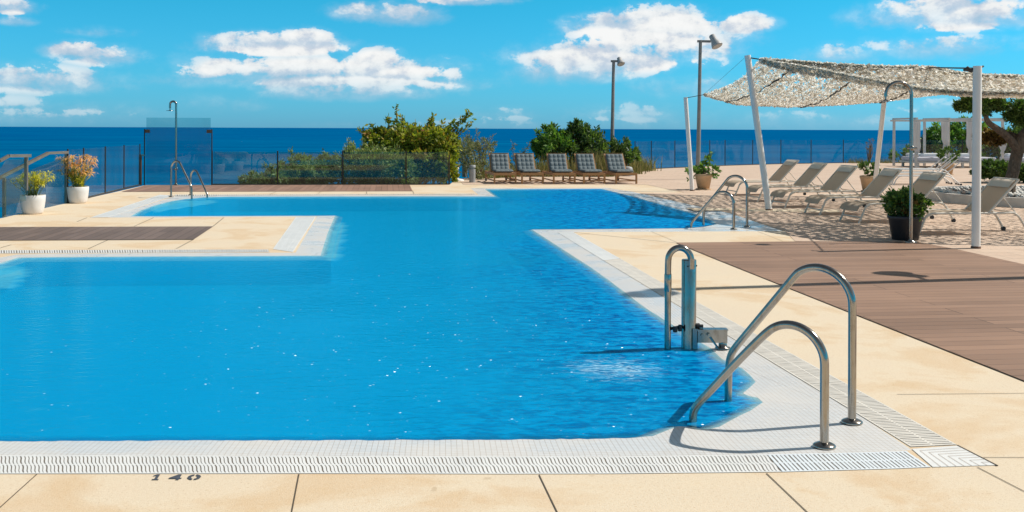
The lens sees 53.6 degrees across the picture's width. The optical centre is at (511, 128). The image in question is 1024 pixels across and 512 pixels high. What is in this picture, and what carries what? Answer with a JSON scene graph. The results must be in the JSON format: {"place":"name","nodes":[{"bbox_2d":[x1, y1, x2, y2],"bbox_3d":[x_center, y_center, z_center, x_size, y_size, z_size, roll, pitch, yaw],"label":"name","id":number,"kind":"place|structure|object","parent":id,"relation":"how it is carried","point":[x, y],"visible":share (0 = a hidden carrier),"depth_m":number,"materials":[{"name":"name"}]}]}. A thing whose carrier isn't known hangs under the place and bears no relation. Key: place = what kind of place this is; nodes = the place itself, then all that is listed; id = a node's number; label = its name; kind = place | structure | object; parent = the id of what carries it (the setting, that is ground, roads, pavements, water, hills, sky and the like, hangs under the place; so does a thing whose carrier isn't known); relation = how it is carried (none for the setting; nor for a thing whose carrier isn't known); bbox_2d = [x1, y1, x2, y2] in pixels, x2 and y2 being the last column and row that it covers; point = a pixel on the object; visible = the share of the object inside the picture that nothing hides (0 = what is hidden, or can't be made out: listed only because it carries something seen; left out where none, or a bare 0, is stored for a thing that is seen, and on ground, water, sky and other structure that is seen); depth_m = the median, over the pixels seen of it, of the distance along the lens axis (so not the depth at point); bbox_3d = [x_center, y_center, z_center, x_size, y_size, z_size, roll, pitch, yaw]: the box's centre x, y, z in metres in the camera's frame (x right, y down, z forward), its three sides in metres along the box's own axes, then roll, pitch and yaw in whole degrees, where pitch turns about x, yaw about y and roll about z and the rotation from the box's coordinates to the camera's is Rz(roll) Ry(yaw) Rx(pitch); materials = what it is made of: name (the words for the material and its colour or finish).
{"place":"outdoors","nodes":[
{"label":"outdoors","id":0,"kind":"place"},
{"bbox_2d":[0,189,754,437],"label":"pool water","id":1,"kind":"structure","parent":0,"point":[418,316],"depth_m":7.59,"materials":[{"name":"blue liquid"}]},
{"bbox_2d":[0,127,995,217],"bbox_3d":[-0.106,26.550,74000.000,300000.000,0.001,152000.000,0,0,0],"label":"sea","id":2,"kind":"structure","parent":0,"point":[245,150],"depth_m":1365.05,"materials":[{"name":"liquid"}]},
{"bbox_2d":[0,181,1023,511],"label":"paved terrace","id":3,"kind":"structure","parent":0,"point":[926,385],"depth_m":4.58,"materials":[{"name":"beige stone"}]},
{"bbox_2d":[0,154,31,190],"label":"stair railing","id":4,"kind":"object","parent":3,"relation":"on","point":[7,156],"visible":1,"depth_m":17.32,"materials":[{"name":"grey metal"}]},
{"bbox_2d":[8,170,56,213],"bbox_3d":[-8.507,1.122,18.025,0.833,0.789,0.722,0,0,30],"label":"potted plant","id":5,"kind":"object","parent":3,"relation":"on","point":[32,201],"visible":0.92,"depth_m":17.91,"materials":[{"name":"white ceramic"}]},
{"bbox_2d":[0,151,68,216],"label":"stair railing","id":6,"kind":"object","parent":3,"relation":"on","point":[33,160],"visible":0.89,"depth_m":19.42,"materials":[{"name":"brown metal"}]},
{"bbox_2d":[56,154,98,202],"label":"potted plant","id":7,"kind":"object","parent":3,"relation":"on","point":[77,193],"visible":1,"depth_m":20.50,"materials":[{"name":"white ceramic"}]},
{"bbox_2d":[66,144,140,202],"bbox_3d":[-9.438,0.960,23.699,0.066,1.096,6.485,0,0,-8],"label":"glass fence","id":8,"kind":"object","parent":3,"relation":"on","point":[124,187],"visible":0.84,"depth_m":24.79,"materials":[{"name":"grey metal"}]},
{"bbox_2d":[0,226,212,239],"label":"wood deck","id":9,"kind":"structure","parent":3,"relation":"on","point":[102,233],"depth_m":14.70,"materials":[{"name":"brown wood"}]},
{"bbox_2d":[90,195,169,217],"bbox_3d":[-7.447,1.518,20.292,0.370,0.002,6.006,0,0,-8],"label":"overflow grate","id":10,"kind":"object","parent":3,"relation":"on","point":[133,206],"visible":0.99,"depth_m":19.72,"materials":[{"name":"white plastic"}]},
{"bbox_2d":[0,249,268,252],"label":"overflow grate","id":11,"kind":"object","parent":3,"relation":"on","point":[125,251],"visible":1,"depth_m":12.62,"materials":[{"name":"white plastic"}]},
{"bbox_2d":[140,154,144,184],"bbox_3d":[-9.833,1.098,26.944,0.150,0.825,0.060,0,0,0],"label":"gate post","id":12,"kind":"object","parent":3,"relation":"on","point":[141,169],"visible":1,"depth_m":26.92,"materials":[{"name":"grey metal"}]},
{"bbox_2d":[166,100,178,184],"bbox_3d":[-9.094,0.380,27.153,0.341,2.267,0.200,0,0,0],"label":"outdoor shower","id":13,"kind":"object","parent":3,"relation":"on","point":[175,168],"visible":0.99,"depth_m":27.13,"materials":[{"name":"silver metal"}]},
{"bbox_2d":[152,474,200,479],"bbox_3d":[-1.484,1.541,4.482,0.215,0.001,0.071,0,0,0],"label":"depth marking","id":14,"kind":"object","parent":3,"relation":"on","point":[177,477],"visible":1,"depth_m":4.48,"materials":[{"name":"grey paint"}]},
{"bbox_2d":[144,129,212,184],"bbox_3d":[-8.941,0.613,27.162,1.783,1.803,0.072,0,0,-6],"label":"glass windscreen","id":15,"kind":"object","parent":3,"relation":"on","point":[148,131],"visible":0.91,"depth_m":27.22,"materials":[{"name":"clear glass"}]},
{"bbox_2d":[122,185,411,191],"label":"wood deck","id":16,"kind":"structure","parent":3,"relation":"on","point":[161,188],"depth_m":25.81,"materials":[{"name":"brown wood"}]},
{"bbox_2d":[273,217,314,251],"bbox_3d":[-3.236,1.535,15.100,0.338,0.002,5.057,0,0,-8],"label":"overflow grate","id":17,"kind":"object","parent":3,"relation":"on","point":[293,235],"visible":1,"depth_m":14.68,"materials":[{"name":"white plastic"}]},
{"bbox_2d":[175,194,475,195],"bbox_3d":[-4.273,1.530,23.422,6.890,0.002,0.393,0,0,-7],"label":"overflow grate","id":18,"kind":"object","parent":3,"relation":"on","point":[320,194],"visible":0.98,"depth_m":23.49,"materials":[{"name":"white plastic"}]},
{"bbox_2d":[212,151,449,184],"bbox_3d":[-4.897,1.068,27.543,6.406,0.916,0.084,0,0,-5],"label":"glass fence","id":19,"kind":"object","parent":3,"relation":"on","point":[406,163],"visible":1,"depth_m":27.56,"materials":[{"name":"grey metal"}]},
{"bbox_2d":[0,215,707,440],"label":"pool basin","id":20,"kind":"object","parent":3,"relation":"in","point":[252,438],"visible":0.08,"depth_m":6.18,"materials":[{"name":"blue tile"}]},
{"bbox_2d":[0,189,762,441],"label":"mosaic lip","id":21,"kind":"object","parent":20,"relation":"on","point":[741,391],"visible":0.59,"depth_m":8.53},
{"bbox_2d":[189,169,207,196],"bbox_3d":[-7.065,1.424,22.838,0.802,0.996,0.112,0,0,43],"label":"pool handrail","id":22,"kind":"object","parent":21,"relation":"on","point":[201,181],"visible":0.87,"depth_m":22.83,"materials":[{"name":"silver metal"}]},
{"bbox_2d":[690,190,736,229],"bbox_3d":[3.157,1.465,15.919,0.802,0.996,0.112,0,0,36],"label":"pool handrail","id":23,"kind":"object","parent":21,"relation":"on","point":[709,202],"visible":0.94,"depth_m":15.81,"materials":[{"name":"silver metal"}]},
{"bbox_2d":[664,245,730,349],"bbox_3d":[1.315,1.439,7.199,0.468,1.232,0.139,0,0,7],"label":"pool lift","id":24,"kind":"object","parent":20,"relation":"in","point":[693,332],"visible":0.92,"depth_m":7.17,"materials":[{"name":"silver metal"}]},
{"bbox_2d":[0,454,781,473],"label":"overflow grate","id":25,"kind":"object","parent":3,"relation":"on","point":[52,464],"visible":1,"depth_m":4.66,"materials":[{"name":"white plastic"}]},
{"bbox_2d":[355,104,476,183],"bbox_3d":[-2.846,0.645,30.012,3.446,2.814,2.393,0,0,20],"label":"flowering bush","id":26,"kind":"object","parent":3,"relation":"on","point":[430,145],"visible":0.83,"depth_m":29.40,"materials":[{"name":"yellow plant"}]},
{"bbox_2d":[0,188,910,456],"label":"mosaic rim","id":27,"kind":"object","parent":3,"relation":"on","point":[783,417],"visible":0.96,"depth_m":5.11,"materials":[{"name":"white tile"}]},
{"bbox_2d":[169,160,192,198],"bbox_3d":[-7.271,1.308,22.257,0.802,1.226,0.112,0,0,35],"label":"pool handrail","id":28,"kind":"object","parent":27,"relation":"on","point":[184,172],"visible":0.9,"depth_m":22.27,"materials":[{"name":"silver metal"}]},
{"bbox_2d":[702,175,750,226],"bbox_3d":[3.444,1.351,16.312,0.802,1.226,0.112,0,0,30],"label":"pool handrail","id":29,"kind":"object","parent":27,"relation":"on","point":[722,186],"visible":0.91,"depth_m":16.18,"materials":[{"name":"silver metal"}]},
{"bbox_2d":[689,320,835,449],"bbox_3d":[1.259,1.457,5.172,0.802,0.996,0.112,0,0,39],"label":"pool handrail","id":30,"kind":"object","parent":27,"relation":"on","point":[823,443],"visible":0.94,"depth_m":5.03,"materials":[{"name":"silver metal"}]},
{"bbox_2d":[724,263,862,425],"bbox_3d":[1.534,1.343,5.584,0.802,1.226,0.112,0,0,40],"label":"pool handrail","id":31,"kind":"object","parent":27,"relation":"on","point":[774,300],"visible":0.95,"depth_m":5.41,"materials":[{"name":"silver metal"}]},
{"bbox_2d":[0,191,1023,511],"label":"paving joints","id":32,"kind":"object","parent":3,"relation":"on","point":[540,477],"visible":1,"depth_m":4.44,"materials":[{"name":"brown concrete"}]},
{"bbox_2d":[558,232,619,260],"bbox_3d":[0.996,1.552,13.558,0.235,0.002,3.278,0,0,-7],"label":"overflow grate","id":33,"kind":"object","parent":3,"relation":"on","point":[594,249],"visible":1,"depth_m":13.32,"materials":[{"name":"white plastic"}]},
{"bbox_2d":[605,259,956,446],"bbox_3d":[1.626,1.554,8.521,0.245,0.002,7.160,0,0,-7],"label":"overflow grate","id":34,"kind":"object","parent":3,"relation":"on","point":[901,427],"visible":0.82,"depth_m":6.31,"materials":[{"name":"plastic"}]},
{"bbox_2d":[767,451,929,471],"bbox_3d":[1.563,1.554,4.736,0.706,0.002,0.241,0,0,-5],"label":"overflow grate","id":35,"kind":"object","parent":3,"relation":"on","point":[842,461],"visible":1,"depth_m":4.73,"materials":[{"name":"white plastic"}]},
{"bbox_2d":[676,241,1023,379],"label":"wood deck","id":36,"kind":"structure","parent":3,"relation":"on","point":[968,305],"depth_m":10.06,"materials":[{"name":"brown wood"}]},
{"bbox_2d":[881,80,916,242],"bbox_3d":[5.307,0.455,13.957,0.528,2.233,0.200,0,0,0],"label":"outdoor shower","id":37,"kind":"object","parent":36,"relation":"on","point":[911,147],"visible":1,"depth_m":13.94,"materials":[{"name":"silver metal"}]},
{"bbox_2d":[912,446,993,466],"bbox_3d":[2.071,1.556,4.816,0.308,0.003,0.289,0,0,-6],"label":"corner plate","id":38,"kind":"object","parent":3,"relation":"on","point":[951,456],"visible":1,"depth_m":4.79,"materials":[{"name":"white plastic"}]},
{"bbox_2d":[957,445,997,465],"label":"edge trim","id":39,"kind":"structure","parent":3,"relation":"on","point":[979,456],"depth_m":4.80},
{"bbox_2d":[0,0,1023,129],"label":"sky","id":40,"kind":"structure","parent":0,"point":[514,64],"materials":[{"name":"blue"}]},
{"bbox_2d":[463,146,662,177],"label":"ornamental grass","id":41,"kind":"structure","parent":0,"point":[638,167],"depth_m":32.78,"materials":[{"name":"green plant"}]},
{"bbox_2d":[460,163,1023,263],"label":"stone plaza","id":42,"kind":"structure","parent":0,"point":[1007,244],"depth_m":19.92,"materials":[{"name":"beige stone"}]},
{"bbox_2d":[462,161,466,176],"bbox_3d":[-1.502,1.282,32.180,0.180,0.516,0.180,0,0,0],"label":"bollard light","id":43,"kind":"object","parent":42,"relation":"on","point":[464,174],"visible":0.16,"depth_m":32.10,"materials":[{"name":"grey paint"}]},
{"bbox_2d":[469,165,475,182],"bbox_3d":[-1.134,1.294,29.005,0.180,0.496,0.180,0,0,0],"label":"bollard light","id":44,"kind":"object","parent":42,"relation":"on","point":[472,173],"visible":1,"depth_m":28.93,"materials":[{"name":"grey paint"}]},
{"bbox_2d":[457,128,497,179],"bbox_3d":[-1.221,0.844,31.388,1.597,1.822,2.096,0,0,0],"label":"wispy shrub","id":45,"kind":"object","parent":42,"relation":"on","point":[467,142],"visible":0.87,"depth_m":31.39,"materials":[{"name":"green plant"}]},
{"bbox_2d":[485,153,516,183],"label":"teak lounger","id":46,"kind":"object","parent":42,"relation":"on","point":[499,163],"visible":1,"depth_m":29.14,"materials":[{"name":"grey fabric"}]},
{"bbox_2d":[509,153,543,183],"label":"teak lounger","id":47,"kind":"object","parent":42,"relation":"on","point":[524,163],"visible":1,"depth_m":29.19,"materials":[{"name":"grey fabric"}]},
{"bbox_2d":[509,139,545,170],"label":"wispy shrub","id":48,"kind":"object","parent":42,"relation":"on","point":[537,166],"visible":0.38,"depth_m":32.97,"materials":[{"name":"green plant"}]},
{"bbox_2d":[530,121,581,161],"bbox_3d":[1.550,0.693,34.395,1.966,1.917,2.356,0,0,0],"label":"laurel bush","id":49,"kind":"object","parent":42,"relation":"on","point":[546,140],"visible":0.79,"depth_m":33.88,"materials":[{"name":"green plant"}]},
{"bbox_2d":[542,153,575,183],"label":"teak lounger","id":50,"kind":"object","parent":42,"relation":"on","point":[557,164],"visible":1,"depth_m":29.22,"materials":[{"name":"grey fabric"}]},
{"bbox_2d":[545,117,610,162],"bbox_3d":[2.211,0.632,34.128,2.327,2.051,2.247,0,0,-24],"label":"laurel bush","id":51,"kind":"object","parent":42,"relation":"on","point":[586,136],"visible":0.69,"depth_m":33.85,"materials":[{"name":"green plant"}]},
{"bbox_2d":[569,153,605,183],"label":"teak lounger","id":52,"kind":"object","parent":42,"relation":"on","point":[585,164],"visible":1,"depth_m":29.28,"materials":[{"name":"grey fabric"}]},
{"bbox_2d":[597,153,636,183],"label":"teak lounger","id":53,"kind":"object","parent":42,"relation":"on","point":[615,165],"visible":0.99,"depth_m":29.32,"materials":[{"name":"grey fabric"}]},
{"bbox_2d":[610,57,624,151],"bbox_3d":[3.611,-0.447,34.743,0.515,4.024,0.273,0,0,32],"label":"floodlight post","id":54,"kind":"object","parent":42,"relation":"on","point":[620,61],"visible":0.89,"depth_m":34.73,"materials":[{"name":"grey metal"}]},
{"bbox_2d":[608,135,641,165],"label":"laurel bush","id":55,"kind":"object","parent":42,"relation":"on","point":[624,148],"visible":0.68,"depth_m":34.09,"materials":[{"name":"green plant"}]},
{"bbox_2d":[683,97,694,190],"bbox_3d":[4.445,0.392,25.450,0.288,2.359,0.120,0,0,0],"label":"sail pole","id":56,"kind":"object","parent":42,"relation":"on","point":[688,139],"visible":0.97,"depth_m":25.41,"materials":[{"name":"white metal"}]},
{"bbox_2d":[684,150,721,189],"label":"potted plant","id":57,"kind":"object","parent":42,"relation":"on","point":[703,180],"visible":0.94,"depth_m":25.91,"materials":[{"name":"green plant"}]},
{"bbox_2d":[695,34,721,178],"bbox_3d":[6.112,-0.680,31.416,0.797,4.511,0.348,0,0,25],"label":"floodlight post","id":58,"kind":"object","parent":42,"relation":"on","point":[715,42],"visible":0.94,"depth_m":31.41,"materials":[{"name":"grey metal"}]},
{"bbox_2d":[687,208,839,211],"bbox_3d":[4.831,1.561,19.428,2.949,0.001,0.671,0,0,6],"label":"stone band","id":59,"kind":"object","parent":42,"relation":"on","point":[750,209],"visible":0.9,"depth_m":19.36,"materials":[{"name":"beige stone"}]},
{"bbox_2d":[744,55,772,209],"bbox_3d":[4.724,0.083,19.425,0.552,2.988,0.138,0,0,0],"label":"sail pole","id":60,"kind":"object","parent":59,"relation":"on","point":[758,133],"visible":1,"depth_m":19.37,"materials":[{"name":"white metal"}]},
{"bbox_2d":[687,57,1023,107],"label":"shade net","id":61,"kind":"object","parent":60,"relation":"attached to","point":[926,80],"visible":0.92,"depth_m":18.70,"materials":[{"name":"beige fabric"}]},
{"bbox_2d":[725,159,805,195],"bbox_3d":[6.011,1.161,24.094,1.784,0.842,0.656,0,0,-9],"label":"sling lounger","id":62,"kind":"object","parent":42,"relation":"on","point":[783,171],"visible":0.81,"depth_m":24.07,"materials":[{"name":"beige fabric"}]},
{"bbox_2d":[748,162,834,201],"bbox_3d":[6.040,1.161,22.043,1.784,0.842,0.656,0,0,-9],"label":"sling lounger","id":63,"kind":"object","parent":42,"relation":"on","point":[809,174],"visible":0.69,"depth_m":22.03,"materials":[{"name":"beige fabric"}]},
{"bbox_2d":[651,139,962,168],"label":"metal fence","id":64,"kind":"object","parent":42,"relation":"on","point":[766,164],"visible":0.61,"depth_m":44.26,"materials":[{"name":"grey metal"}]},
{"bbox_2d":[770,165,865,207],"bbox_3d":[6.152,1.162,20.424,1.784,0.842,0.656,0,0,-12],"label":"sling lounger","id":65,"kind":"object","parent":42,"relation":"on","point":[838,178],"visible":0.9,"depth_m":20.42,"materials":[{"name":"beige fabric"}]},
{"bbox_2d":[804,168,901,214],"bbox_3d":[6.373,1.163,18.736,1.784,0.842,0.656,0,0,-8],"label":"sling lounger","id":66,"kind":"object","parent":42,"relation":"on","point":[880,183],"visible":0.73,"depth_m":18.74,"materials":[{"name":"beige fabric"}]},
{"bbox_2d":[857,160,881,191],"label":"potted plant","id":67,"kind":"object","parent":42,"relation":"on","point":[866,180],"visible":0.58,"depth_m":25.37,"materials":[{"name":"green plant"}]},
{"bbox_2d":[866,138,874,160],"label":"coastal bush","id":68,"kind":"object","parent":42,"relation":"on","point":[870,151],"visible":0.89,"depth_m":46.65,"materials":[{"name":"green plant"}]},
{"bbox_2d":[845,157,904,162],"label":"weeds","id":69,"kind":"object","parent":42,"relation":"on","point":[861,160],"visible":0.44,"depth_m":47.31,"materials":[{"name":"green plant"}]},
{"bbox_2d":[873,102,885,178],"bbox_3d":[8.764,0.463,24.223,0.125,2.289,1.121,0,0,8],"label":"sail pole","id":70,"kind":"object","parent":42,"relation":"on","point":[880,138],"visible":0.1,"depth_m":24.08,"materials":[{"name":"white metal"}]},
{"bbox_2d":[839,171,955,223],"bbox_3d":[6.529,1.163,17.205,1.784,0.842,0.656,0,0,-10],"label":"sling lounger","id":71,"kind":"object","parent":42,"relation":"on","point":[925,182],"visible":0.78,"depth_m":17.16,"materials":[{"name":"beige fabric"}]},
{"bbox_2d":[878,185,934,240],"bbox_3d":[5.582,1.178,14.313,0.722,0.777,0.632,0,0,38],"label":"potted plant","id":72,"kind":"object","parent":42,"relation":"on","point":[897,201],"visible":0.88,"depth_m":14.18,"materials":[{"name":"green plant"}]},
{"bbox_2d":[892,155,956,184],"bbox_3d":[11.707,1.178,29.169,1.935,0.846,0.660,0,0,0],"label":"slatted lounger","id":73,"kind":"object","parent":42,"relation":"on","point":[931,168],"visible":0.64,"depth_m":28.86,"materials":[{"name":"white plastic"}]},
{"bbox_2d":[891,158,959,184],"bbox_3d":[11.677,1.221,28.949,1.935,0.762,0.660,0,0,0],"label":"slatted lounger","id":74,"kind":"object","parent":42,"relation":"on","point":[932,171],"visible":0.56,"depth_m":28.64,"materials":[{"name":"white plastic"}]},
{"bbox_2d":[893,161,961,184],"bbox_3d":[11.647,1.264,28.729,1.934,0.679,0.660,0,0,0],"label":"slatted lounger","id":75,"kind":"object","parent":42,"relation":"on","point":[900,175],"visible":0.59,"depth_m":28.41,"materials":[{"name":"white plastic"}]},
{"bbox_2d":[899,153,956,167],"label":"daybed","id":76,"kind":"object","parent":42,"relation":"on","point":[927,158],"visible":0.69,"depth_m":42.07,"materials":[{"name":"white fabric"}]},
{"bbox_2d":[890,118,1005,167],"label":"curtained gazebo","id":77,"kind":"object","parent":42,"relation":"on","point":[945,130],"visible":0.79,"depth_m":41.52,"materials":[{"name":"white fabric"}]},
{"bbox_2d":[935,146,961,174],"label":"potted plant","id":78,"kind":"object","parent":42,"relation":"on","point":[941,152],"visible":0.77,"depth_m":35.34,"materials":[{"name":"green plant"}]},
{"bbox_2d":[920,114,988,156],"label":"coastal bush","id":79,"kind":"object","parent":42,"relation":"on","point":[957,134],"visible":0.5,"depth_m":50.19,"materials":[{"name":"green plant"}]},
{"bbox_2d":[915,177,1023,231],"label":"sling lounger","id":80,"kind":"object","parent":42,"relation":"on","point":[995,191],"visible":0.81,"depth_m":15.23,"materials":[{"name":"beige fabric"}]},
{"bbox_2d":[946,153,995,167],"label":"daybed","id":81,"kind":"object","parent":42,"relation":"on","point":[963,158],"visible":0.21,"depth_m":41.91,"materials":[{"name":"white fabric"}]},
{"bbox_2d":[926,185,1023,207],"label":"tree planter","id":82,"kind":"object","parent":42,"relation":"on","point":[963,197],"visible":0.38,"depth_m":21.35,"materials":[{"name":"concrete"}]},
{"bbox_2d":[934,185,1023,197],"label":"pebbles","id":83,"kind":"object","parent":82,"relation":"in","point":[1019,191],"visible":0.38,"depth_m":22.71,"materials":[{"name":"white gravel"}]},
{"bbox_2d":[951,96,1023,192],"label":"olive tree","id":84,"kind":"object","parent":82,"relation":"in","point":[994,135],"visible":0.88,"depth_m":22.18,"materials":[{"name":"green plant"}]},
{"bbox_2d":[971,66,981,248],"bbox_3d":[6.088,0.378,13.293,0.128,2.394,0.126,0,0,0],"label":"sail pole","id":85,"kind":"object","parent":42,"relation":"on","point":[976,160],"visible":1,"depth_m":13.25,"materials":[{"name":"white metal"}]},
{"bbox_2d":[968,157,1008,180],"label":"box hedge","id":86,"kind":"object","parent":42,"relation":"on","point":[991,168],"visible":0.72,"depth_m":29.73,"materials":[{"name":"green plant"}]},
{"bbox_2d":[981,124,1022,160],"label":"coastal bush","id":87,"kind":"object","parent":42,"relation":"on","point":[994,151],"visible":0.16,"depth_m":50.66,"materials":[{"name":"green plant"}]},
{"bbox_2d":[1000,153,1023,162],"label":"daybed","id":88,"kind":"object","parent":42,"relation":"on","point":[1006,157],"visible":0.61,"depth_m":43.04,"materials":[{"name":"white fabric"}]},
{"bbox_2d":[1018,163,1023,181],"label":"box hedge","id":89,"kind":"object","parent":42,"relation":"on","point":[1021,175],"visible":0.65,"depth_m":29.80,"materials":[{"name":"green plant"}]},
{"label":"hillside","id":90,"kind":"structure","parent":0,"visible":0},
{"bbox_2d":[237,168,314,183],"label":"hedge shrub","id":91,"kind":"object","parent":90,"relation":"on","point":[265,177],"visible":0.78,"depth_m":28.28,"materials":[{"name":"green plant"}]},
{"bbox_2d":[261,146,345,183],"bbox_3d":[-5.917,1.235,28.950,2.472,1.492,1.903,0,0,0],"label":"hedge shrub","id":92,"kind":"object","parent":90,"relation":"on","point":[318,168],"visible":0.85,"depth_m":28.67,"materials":[{"name":"green plant"}]},
{"bbox_2d":[327,137,425,183],"bbox_3d":[-3.872,1.115,28.905,2.893,1.740,1.993,0,0,0],"label":"hedge shrub","id":93,"kind":"object","parent":90,"relation":"on","point":[365,164],"visible":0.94,"depth_m":28.48,"materials":[{"name":"green plant"}]},
{"bbox_2d":[888,129,940,160],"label":"coastal bush","id":94,"kind":"object","parent":90,"relation":"on","point":[904,152],"visible":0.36,"depth_m":50.65,"materials":[{"name":"green plant"}]}
]}

